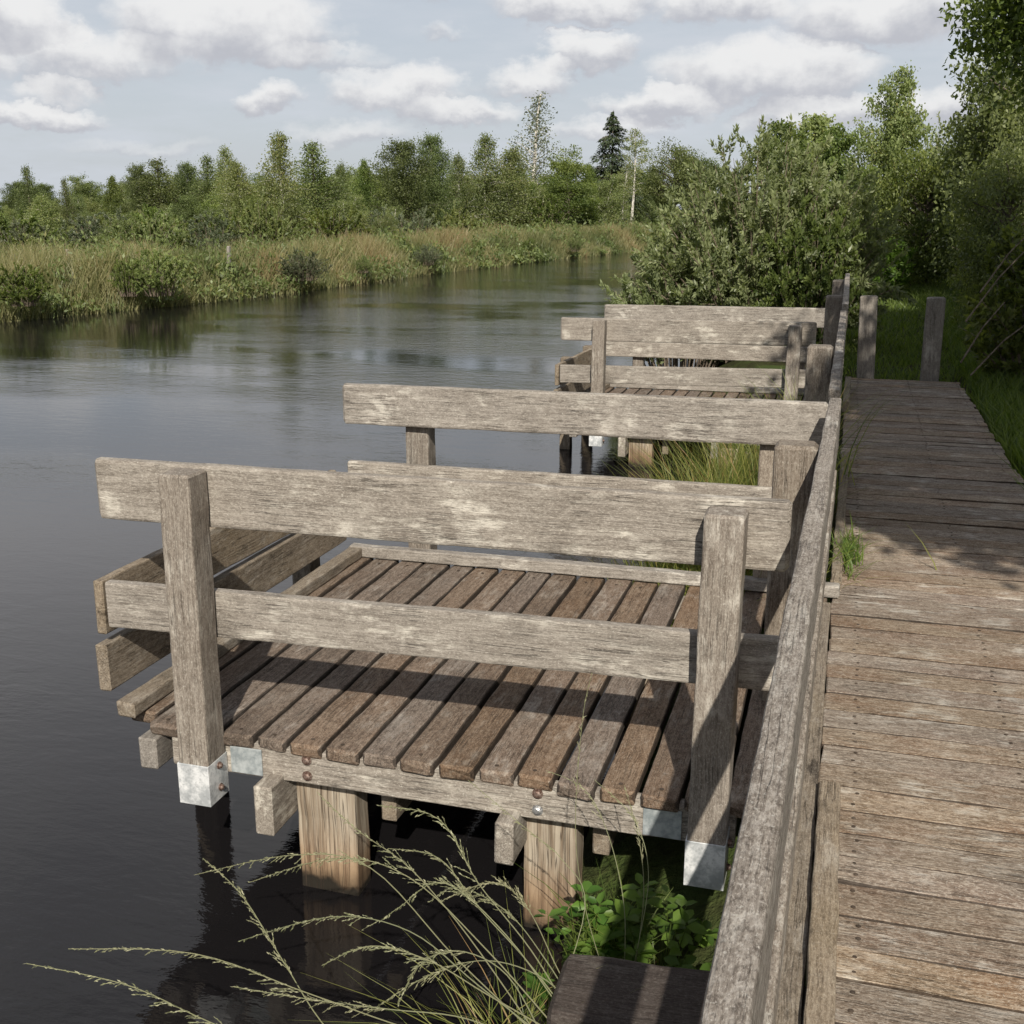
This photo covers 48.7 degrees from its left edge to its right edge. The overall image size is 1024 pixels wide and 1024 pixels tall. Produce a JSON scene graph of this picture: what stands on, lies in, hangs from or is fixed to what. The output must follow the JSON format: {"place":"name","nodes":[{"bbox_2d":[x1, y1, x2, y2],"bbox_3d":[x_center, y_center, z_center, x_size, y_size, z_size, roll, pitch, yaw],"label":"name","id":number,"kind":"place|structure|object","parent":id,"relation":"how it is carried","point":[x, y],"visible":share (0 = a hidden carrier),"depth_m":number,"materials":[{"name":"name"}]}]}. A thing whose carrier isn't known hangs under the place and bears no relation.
{"place":"outdoors","nodes":[
{"label":"outdoors","id":0,"kind":"place"},
{"bbox_2d":[0,252,717,1023],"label":"water","id":1,"kind":"structure","parent":0,"point":[106,840],"depth_m":5.37,"materials":[{"name":"liquid"}]},
{"bbox_2d":[554,304,824,470],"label":"fishing platform","id":2,"kind":"structure","parent":1,"relation":"in","point":[638,333],"depth_m":9.53,"materials":[{"name":"grey wood"}]},
{"bbox_2d":[0,0,1020,208],"label":"sky","id":3,"kind":"structure","parent":0,"point":[94,89],"materials":[{"name":"white"}]},
{"bbox_2d":[5,212,1017,985],"bbox_3d":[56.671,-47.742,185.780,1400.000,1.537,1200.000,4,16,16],"label":"ground","id":4,"kind":"structure","parent":0,"point":[665,856],"depth_m":3.60,"materials":[{"name":"soil"}]},
{"bbox_2d":[0,180,24,213],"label":"broadleaf tree","id":5,"kind":"object","parent":4,"relation":"on","point":[9,189],"visible":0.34,"depth_m":76.18,"materials":[{"name":"green plant"}]},
{"bbox_2d":[0,262,53,306],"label":"leafy shrub","id":6,"kind":"object","parent":4,"relation":"on","point":[28,288],"visible":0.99,"depth_m":21.66,"materials":[{"name":"green plant"}]},
{"bbox_2d":[7,163,49,222],"bbox_3d":[-16.491,-10.395,39.019,1.679,3.147,1.816,2,15,9],"label":"birch tree","id":7,"kind":"object","parent":4,"relation":"on","point":[27,186],"visible":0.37,"depth_m":38.65,"materials":[{"name":"green plant"}]},
{"bbox_2d":[0,209,73,245],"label":"leafy shrub","id":8,"kind":"object","parent":4,"relation":"on","point":[4,223],"visible":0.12,"depth_m":31.11,"materials":[{"name":"green plant"}]},
{"bbox_2d":[0,216,74,257],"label":"sallow bush","id":9,"kind":"object","parent":4,"relation":"on","point":[16,233],"visible":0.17,"depth_m":29.78,"materials":[{"name":"green plant"}]},
{"bbox_2d":[2,224,72,252],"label":"leafy shrub","id":10,"kind":"object","parent":4,"relation":"on","point":[30,239],"visible":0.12,"depth_m":29.34,"materials":[{"name":"green plant"}]},
{"bbox_2d":[15,192,68,234],"bbox_3d":[-14.836,-8.938,35.616,2.354,2.238,2.260,7,17,24],"label":"birch tree","id":11,"kind":"object","parent":4,"relation":"on","point":[40,201],"visible":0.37,"depth_m":35.31,"materials":[{"name":"green plant"}]},
{"bbox_2d":[33,182,61,212],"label":"broadleaf tree","id":12,"kind":"object","parent":4,"relation":"on","point":[42,187],"visible":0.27,"depth_m":78.83,"materials":[{"name":"green plant"}]},
{"bbox_2d":[50,177,79,232],"bbox_3d":[-14.693,-9.761,37.543,1.121,2.692,1.213,-3,15,-11],"label":"birch tree","id":13,"kind":"object","parent":4,"relation":"on","point":[65,200],"visible":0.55,"depth_m":37.29,"materials":[{"name":"green plant"}]},
{"bbox_2d":[59,195,97,221],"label":"birch tree","id":14,"kind":"object","parent":4,"relation":"on","point":[81,208],"visible":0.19,"depth_m":49.96,"materials":[{"name":"green plant"}]},
{"bbox_2d":[53,218,116,248],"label":"sallow bush","id":15,"kind":"object","parent":4,"relation":"on","point":[89,235],"visible":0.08,"depth_m":32.20,"materials":[{"name":"green plant"}]},
{"bbox_2d":[59,173,126,203],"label":"tree","id":16,"kind":"object","parent":4,"relation":"on","point":[85,190],"visible":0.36,"depth_m":70.31,"materials":[{"name":"green plant"}]},
{"bbox_2d":[66,205,132,245],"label":"sallow bush","id":17,"kind":"object","parent":4,"relation":"on","point":[94,224],"visible":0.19,"depth_m":32.51,"materials":[{"name":"green plant"}]},
{"bbox_2d":[84,216,133,245],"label":"leafy shrub","id":18,"kind":"object","parent":4,"relation":"on","point":[120,222],"visible":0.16,"depth_m":31.70,"materials":[{"name":"green plant"}]},
{"bbox_2d":[93,174,125,218],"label":"broadleaf tree","id":19,"kind":"object","parent":4,"relation":"on","point":[111,199],"visible":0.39,"depth_m":41.25,"materials":[{"name":"green plant"}]},
{"bbox_2d":[107,256,144,296],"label":"leafy shrub","id":20,"kind":"object","parent":4,"relation":"on","point":[123,280],"visible":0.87,"depth_m":24.01,"materials":[{"name":"green plant"}]},
{"bbox_2d":[119,162,154,212],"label":"broadleaf tree","id":21,"kind":"object","parent":4,"relation":"on","point":[138,170],"visible":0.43,"depth_m":48.50,"materials":[{"name":"green plant"}]},
{"bbox_2d":[101,208,193,250],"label":"leafy shrub","id":22,"kind":"object","parent":4,"relation":"on","point":[136,226],"visible":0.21,"depth_m":31.10,"materials":[{"name":"green plant"}]},
{"bbox_2d":[123,156,186,217],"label":"birch tree","id":23,"kind":"object","parent":4,"relation":"on","point":[159,173],"visible":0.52,"depth_m":48.05,"materials":[{"name":"green plant"}]},
{"bbox_2d":[125,241,189,296],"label":"leafy shrub","id":24,"kind":"object","parent":4,"relation":"on","point":[166,275],"visible":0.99,"depth_m":24.10,"materials":[{"name":"green plant"}]},
{"bbox_2d":[134,203,191,233],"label":"leafy shrub","id":25,"kind":"object","parent":4,"relation":"on","point":[146,223],"visible":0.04,"depth_m":34.52,"materials":[{"name":"green plant"}]},
{"bbox_2d":[170,160,202,212],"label":"broadleaf tree","id":26,"kind":"object","parent":4,"relation":"on","point":[185,172],"visible":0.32,"depth_m":49.97,"materials":[{"name":"green plant"}]},
{"bbox_2d":[168,194,207,226],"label":"broadleaf tree","id":27,"kind":"object","parent":4,"relation":"on","point":[188,205],"visible":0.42,"depth_m":41.03,"materials":[{"name":"green plant"}]},
{"bbox_2d":[182,154,220,211],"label":"birch tree","id":28,"kind":"object","parent":4,"relation":"on","point":[205,180],"visible":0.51,"depth_m":47.57,"materials":[{"name":"green plant"}]},
{"bbox_2d":[176,192,230,219],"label":"broadleaf tree","id":29,"kind":"object","parent":4,"relation":"on","point":[209,203],"visible":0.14,"depth_m":43.79,"materials":[{"name":"green plant"}]},
{"bbox_2d":[185,229,235,253],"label":"sallow bush","id":30,"kind":"object","parent":4,"relation":"on","point":[209,242],"visible":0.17,"depth_m":31.74,"materials":[{"name":"green plant"}]},
{"bbox_2d":[168,210,270,249],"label":"sallow bush","id":31,"kind":"object","parent":4,"relation":"on","point":[199,225],"visible":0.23,"depth_m":32.58,"materials":[{"name":"green plant"}]},
{"bbox_2d":[200,143,240,214],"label":"birch tree","id":32,"kind":"object","parent":4,"relation":"on","point":[224,155],"visible":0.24,"depth_m":45.11,"materials":[{"name":"green plant"}]},
{"bbox_2d":[212,158,260,217],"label":"birch tree","id":33,"kind":"object","parent":4,"relation":"on","point":[235,170],"visible":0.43,"depth_m":40.62,"materials":[{"name":"green plant"}]},
{"bbox_2d":[220,186,303,245],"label":"leafy shrub","id":34,"kind":"object","parent":4,"relation":"on","point":[258,223],"visible":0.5,"depth_m":33.07,"materials":[{"name":"green plant"}]},
{"bbox_2d":[236,129,321,228],"bbox_3d":[-7.843,-10.730,38.291,2.919,4.327,3.196,3,15,12],"label":"birch tree","id":35,"kind":"object","parent":4,"relation":"on","point":[281,193],"visible":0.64,"depth_m":37.94,"materials":[{"name":"green plant"}]},
{"bbox_2d":[25,792,559,1023],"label":"seeding grass","id":36,"kind":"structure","parent":4,"relation":"on","point":[462,891],"depth_m":2.69,"materials":[{"name":"plant"}]},
{"bbox_2d":[276,246,332,280],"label":"sallow bush","id":37,"kind":"object","parent":4,"relation":"on","point":[311,269],"visible":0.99,"depth_m":29.14,"materials":[{"name":"green plant"}]},
{"bbox_2d":[289,139,352,214],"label":"birch tree","id":38,"kind":"object","parent":4,"relation":"on","point":[311,149],"visible":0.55,"depth_m":43.83,"materials":[{"name":"green plant"}]},
{"bbox_2d":[322,161,352,209],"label":"birch tree","id":39,"kind":"object","parent":4,"relation":"on","point":[341,170],"visible":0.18,"depth_m":45.89,"materials":[{"name":"green plant"}]},
{"bbox_2d":[301,203,375,243],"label":"leafy shrub","id":40,"kind":"object","parent":4,"relation":"on","point":[337,227],"visible":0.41,"depth_m":37.01,"materials":[{"name":"green plant"}]},
{"bbox_2d":[0,219,677,322],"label":"bank grass","id":41,"kind":"structure","parent":4,"relation":"on","point":[367,245],"depth_m":29.54,"materials":[{"name":"plant"}]},
{"bbox_2d":[323,192,373,230],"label":"leafy shrub","id":42,"kind":"object","parent":4,"relation":"on","point":[342,210],"visible":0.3,"depth_m":42.68,"materials":[{"name":"green plant"}]},
{"bbox_2d":[0,209,704,318],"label":"bank herbs","id":43,"kind":"object","parent":4,"relation":"on","point":[481,264],"visible":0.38,"depth_m":30.61,"materials":[{"name":"green plant"}]},
{"bbox_2d":[353,252,373,272],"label":"leafy shrub","id":44,"kind":"object","parent":4,"relation":"on","point":[364,265],"visible":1,"depth_m":32.59,"materials":[{"name":"green plant"}]},
{"bbox_2d":[348,157,382,221],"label":"broadleaf tree","id":45,"kind":"object","parent":4,"relation":"on","point":[363,190],"visible":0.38,"depth_m":45.61,"materials":[{"name":"green plant"}]},
{"bbox_2d":[369,214,400,236],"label":"leafy shrub","id":46,"kind":"object","parent":4,"relation":"on","point":[380,222],"visible":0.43,"depth_m":42.15,"materials":[{"name":"green plant"}]},
{"bbox_2d":[359,134,455,230],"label":"broadleaf tree","id":47,"kind":"object","parent":4,"relation":"on","point":[402,182],"visible":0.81,"depth_m":44.83,"materials":[{"name":"green plant"}]},
{"bbox_2d":[385,205,440,234],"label":"sallow bush","id":48,"kind":"object","parent":4,"relation":"on","point":[414,220],"visible":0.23,"depth_m":42.88,"materials":[{"name":"green plant"}]},
{"bbox_2d":[412,243,443,265],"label":"sallow bush","id":49,"kind":"object","parent":4,"relation":"on","point":[426,257],"visible":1,"depth_m":36.93,"materials":[{"name":"green plant"}]},
{"bbox_2d":[412,128,468,225],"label":"broadleaf tree","id":50,"kind":"object","parent":4,"relation":"on","point":[429,142],"visible":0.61,"depth_m":47.61,"materials":[{"name":"green plant"}]},
{"bbox_2d":[432,200,493,232],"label":"leafy shrub","id":51,"kind":"object","parent":4,"relation":"on","point":[458,219],"visible":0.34,"depth_m":46.70,"materials":[{"name":"green plant"}]},
{"bbox_2d":[439,152,491,224],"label":"birch tree","id":52,"kind":"object","parent":4,"relation":"on","point":[457,184],"visible":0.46,"depth_m":51.55,"materials":[{"name":"green plant"}]},
{"bbox_2d":[93,383,839,931],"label":"fishing platform","id":53,"kind":"structure","parent":4,"relation":"on","point":[347,679],"depth_m":3.48,"materials":[{"name":"brown wood"}]},
{"bbox_2d":[456,130,522,228],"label":"birch tree","id":54,"kind":"object","parent":4,"relation":"on","point":[484,146],"visible":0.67,"depth_m":53.09,"materials":[{"name":"green plant"}]},
{"bbox_2d":[471,175,512,226],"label":"broadleaf tree","id":55,"kind":"object","parent":4,"relation":"on","point":[492,197],"visible":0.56,"depth_m":53.58,"materials":[{"name":"green plant"}]},
{"bbox_2d":[300,872,711,1023],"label":"grass tuft","id":56,"kind":"object","parent":4,"relation":"on","point":[492,1011],"visible":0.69,"depth_m":2.81,"materials":[{"name":"green plant"}]},
{"bbox_2d":[466,144,564,228],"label":"birch tree","id":57,"kind":"object","parent":4,"relation":"on","point":[512,158],"visible":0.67,"depth_m":54.12,"materials":[{"name":"green plant"}]},
{"bbox_2d":[497,90,563,185],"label":"poplar tree","id":58,"kind":"object","parent":4,"relation":"on","point":[534,168],"visible":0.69,"depth_m":61.20,"materials":[{"name":"green plant"}]},
{"bbox_2d":[505,190,569,226],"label":"leafy shrub","id":59,"kind":"object","parent":4,"relation":"on","point":[540,204],"visible":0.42,"depth_m":54.88,"materials":[{"name":"green plant"}]},
{"bbox_2d":[522,908,565,1021],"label":"leafy weed","id":60,"kind":"object","parent":4,"relation":"on","point":[554,913],"visible":0.73,"depth_m":2.89,"materials":[{"name":"green plant"}]},
{"bbox_2d":[468,673,648,961],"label":"seeding grass","id":61,"kind":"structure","parent":4,"relation":"on","point":[600,816],"depth_m":2.92,"materials":[{"name":"plant"}]},
{"bbox_2d":[529,172,604,228],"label":"broadleaf tree","id":62,"kind":"object","parent":4,"relation":"on","point":[585,205],"visible":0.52,"depth_m":57.44,"materials":[{"name":"green plant"}]},
{"bbox_2d":[536,144,597,218],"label":"broadleaf tree","id":63,"kind":"object","parent":4,"relation":"on","point":[573,167],"visible":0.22,"depth_m":59.98,"materials":[{"name":"green plant"}]},
{"bbox_2d":[544,881,624,959],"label":"leafy weed","id":64,"kind":"object","parent":4,"relation":"on","point":[577,906],"visible":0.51,"depth_m":3.07,"materials":[{"name":"green plant"}]},
{"bbox_2d":[509,859,686,970],"bbox_3d":[0.254,1.142,3.075,0.550,0.233,0.511,1,15,3],"label":"grass tuft","id":65,"kind":"object","parent":4,"relation":"on","point":[593,932],"visible":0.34,"depth_m":3.10,"materials":[{"name":"plant"}]},
{"bbox_2d":[585,168,630,223],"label":"birch tree","id":66,"kind":"object","parent":4,"relation":"on","point":[607,192],"visible":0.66,"depth_m":61.38,"materials":[{"name":"green plant"}]},
{"bbox_2d":[585,110,650,218],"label":"spruce tree","id":67,"kind":"object","parent":4,"relation":"on","point":[612,127],"visible":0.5,"depth_m":69.62,"materials":[{"name":"green plant"}]},
{"bbox_2d":[617,164,634,212],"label":"birch tree","id":68,"kind":"object","parent":4,"relation":"on","point":[626,177],"visible":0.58,"depth_m":62.80,"materials":[{"name":"green plant"}]},
{"bbox_2d":[613,128,652,221],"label":"birch tree","id":69,"kind":"object","parent":4,"relation":"on","point":[636,144],"visible":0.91,"depth_m":63.62,"materials":[{"name":"green plant"}]},
{"bbox_2d":[574,873,718,970],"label":"leafy weed","id":70,"kind":"object","parent":4,"relation":"on","point":[698,928],"visible":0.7,"depth_m":2.99,"materials":[{"name":"green plant"}]},
{"bbox_2d":[628,172,665,224],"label":"broadleaf tree","id":71,"kind":"object","parent":4,"relation":"on","point":[646,207],"visible":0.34,"depth_m":75.71,"materials":[{"name":"green plant"}]},
{"bbox_2d":[635,136,707,209],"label":"oak tree","id":72,"kind":"object","parent":4,"relation":"on","point":[677,168],"visible":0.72,"depth_m":64.83,"materials":[{"name":"green plant"}]},
{"bbox_2d":[599,211,750,367],"bbox_3d":[2.166,-2.850,14.580,2.177,2.022,2.006,4,16,16],"label":"willow bush","id":73,"kind":"object","parent":4,"relation":"on","point":[638,297],"visible":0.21,"depth_m":14.29,"materials":[{"name":"green plant"}]},
{"bbox_2d":[547,953,805,1023],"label":"timber beam","id":74,"kind":"structure","parent":4,"relation":"on","point":[588,990],"depth_m":2.60,"materials":[{"name":"brown wood"}]},
{"bbox_2d":[569,378,899,626],"bbox_3d":[1.108,0.097,6.115,1.933,1.632,3.407,4,16,16],"label":"rush tuft","id":75,"kind":"object","parent":4,"relation":"on","point":[751,478],"visible":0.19,"depth_m":6.19,"materials":[{"name":"green plant"}]},
{"bbox_2d":[604,114,917,363],"bbox_3d":[3.228,-3.443,14.367,3.603,3.086,3.592,-6,16,-21],"label":"willow bush","id":76,"kind":"object","parent":4,"relation":"on","point":[772,209],"visible":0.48,"depth_m":13.88,"materials":[{"name":"green plant"}]},
{"bbox_2d":[607,522,936,628],"bbox_3d":[0.977,0.573,5.485,2.043,1.256,1.389,4,16,16],"label":"grass tuft","id":77,"kind":"object","parent":4,"relation":"on","point":[832,559],"depth_m":5.10,"materials":[{"name":"green plant"}]},
{"bbox_2d":[698,273,849,1023],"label":"railing","id":78,"kind":"object","parent":4,"relation":"on","point":[743,986],"visible":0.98,"depth_m":1.84,"materials":[{"name":"grey wood"}]},
{"bbox_2d":[741,116,829,220],"bbox_3d":[5.305,-5.922,22.225,1.960,3.541,2.083,4,16,16],"label":"birch tree","id":79,"kind":"object","parent":4,"relation":"on","point":[786,126],"visible":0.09,"depth_m":21.82,"materials":[{"name":"green plant"}]},
{"bbox_2d":[671,361,922,506],"bbox_3d":[1.679,-0.345,6.844,1.653,1.178,2.152,8,17,27],"label":"rush tuft","id":80,"kind":"object","parent":4,"relation":"on","point":[839,434],"visible":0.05,"depth_m":6.82,"materials":[{"name":"green plant"}]},
{"bbox_2d":[775,602,830,1023],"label":"boardwalk bearers","id":81,"kind":"object","parent":4,"relation":"on","point":[790,1004],"visible":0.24,"depth_m":2.83,"materials":[{"name":"brown wood"}]},
{"bbox_2d":[802,378,1023,1023],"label":"boardwalk","id":82,"kind":"structure","parent":81,"relation":"on","point":[922,750],"depth_m":3.67,"materials":[{"name":"brown wood"}]},
{"bbox_2d":[803,780,841,1023],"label":"edge batten","id":83,"kind":"object","parent":82,"relation":"on","point":[819,1005],"visible":1,"depth_m":2.59,"materials":[{"name":"brown wood"}]},
{"bbox_2d":[830,452,848,589],"bbox_3d":[1.792,-0.028,6.157,0.051,0.053,2.774,4,16,16],"label":"edge batten","id":84,"kind":"object","parent":82,"relation":"on","point":[836,569],"visible":0.76,"depth_m":5.78,"materials":[{"name":"brown wood"}]},
{"bbox_2d":[829,510,887,580],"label":"grass tuft","id":85,"kind":"object","parent":82,"relation":"on","point":[850,547],"visible":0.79,"depth_m":5.28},
{"bbox_2d":[750,191,866,343],"bbox_3d":[3.542,-2.824,13.570,1.393,1.993,1.630,4,16,16],"label":"leafy shrub","id":86,"kind":"object","parent":4,"relation":"on","point":[780,291],"visible":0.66,"depth_m":13.13,"materials":[{"name":"green plant"}]},
{"bbox_2d":[792,111,862,219],"bbox_3d":[6.634,-6.920,25.233,2.240,3.822,2.511,-7,17,-25],"label":"birch tree","id":87,"kind":"object","parent":4,"relation":"on","point":[816,125],"visible":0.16,"depth_m":24.73,"materials":[{"name":"green plant"}]},
{"bbox_2d":[809,121,877,225],"bbox_3d":[6.734,-6.212,23.277,1.596,3.473,1.683,4,16,16],"label":"broadleaf tree","id":88,"kind":"object","parent":4,"relation":"on","point":[839,143],"visible":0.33,"depth_m":22.85,"materials":[{"name":"green plant"}]},
{"bbox_2d":[856,295,877,378],"bbox_3d":[3.445,-1.624,10.982,0.199,0.939,0.136,4,16,16],"label":"wooden post","id":89,"kind":"object","parent":4,"relation":"on","point":[868,311],"visible":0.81,"depth_m":10.90,"materials":[{"name":"grey wood"}]},
{"bbox_2d":[866,237,917,298],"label":"tall weed","id":90,"kind":"object","parent":4,"relation":"on","point":[900,278],"visible":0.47,"depth_m":21.65,"materials":[{"name":"green plant"}]},
{"bbox_2d":[848,60,942,243],"bbox_3d":[8.711,-7.916,26.522,2.312,5.074,2.521,-5,16,-18],"label":"birch tree","id":91,"kind":"object","parent":4,"relation":"on","point":[902,130],"visible":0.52,"depth_m":26.18,"materials":[{"name":"green plant"}]},
{"bbox_2d":[870,144,968,289],"bbox_3d":[8.726,-6.164,23.633,2.608,3.208,2.532,4,16,16],"label":"rounded bush","id":92,"kind":"object","parent":4,"relation":"on","point":[922,196],"visible":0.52,"depth_m":23.32,"materials":[{"name":"green plant"}]},
{"bbox_2d":[903,111,957,276],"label":"leafy shrub","id":93,"kind":"object","parent":4,"relation":"on","point":[931,154],"visible":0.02,"depth_m":26.49,"materials":[{"name":"green plant"}]},
{"bbox_2d":[920,297,945,381],"bbox_3d":[4.017,-1.580,10.819,0.176,0.939,0.135,4,16,16],"label":"wooden post","id":94,"kind":"object","parent":4,"relation":"on","point":[932,338],"visible":0.78,"depth_m":10.74,"materials":[{"name":"grey wood"}]},
{"bbox_2d":[919,40,1023,288],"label":"broadleaf tree","id":95,"kind":"object","parent":4,"relation":"on","point":[995,123],"visible":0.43,"depth_m":19.18,"materials":[{"name":"green plant"}]},
{"bbox_2d":[924,70,1023,289],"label":"broadleaf tree","id":96,"kind":"object","parent":4,"relation":"on","point":[938,141],"visible":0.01,"depth_m":22.46,"materials":[{"name":"green plant"}]},
{"bbox_2d":[937,0,1023,118],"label":"leaning tree","id":97,"kind":"object","parent":4,"relation":"on","point":[993,31],"visible":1,"depth_m":10.58,"materials":[{"name":"green plant"}]},
{"bbox_2d":[942,137,1023,326],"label":"broadleaf tree","id":98,"kind":"object","parent":4,"relation":"on","point":[977,237],"visible":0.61,"depth_m":15.55,"materials":[{"name":"green plant"}]},
{"bbox_2d":[952,99,1023,295],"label":"broadleaf tree","id":99,"kind":"object","parent":4,"relation":"on","point":[1015,147],"visible":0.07,"depth_m":16.72,"materials":[{"name":"green plant"}]},
{"bbox_2d":[953,224,1023,384],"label":"leafy shrub","id":100,"kind":"object","parent":4,"relation":"on","point":[1005,321],"visible":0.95,"depth_m":11.11,"materials":[{"name":"green plant"}]},
{"bbox_2d":[960,238,1023,375],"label":"dry stems","id":101,"kind":"object","parent":4,"relation":"on","point":[971,345],"visible":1,"depth_m":10.34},
{"bbox_2d":[816,268,1023,488],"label":"meadow grass","id":102,"kind":"structure","parent":0,"point":[998,412],"depth_m":12.32,"materials":[{"name":"plant"}]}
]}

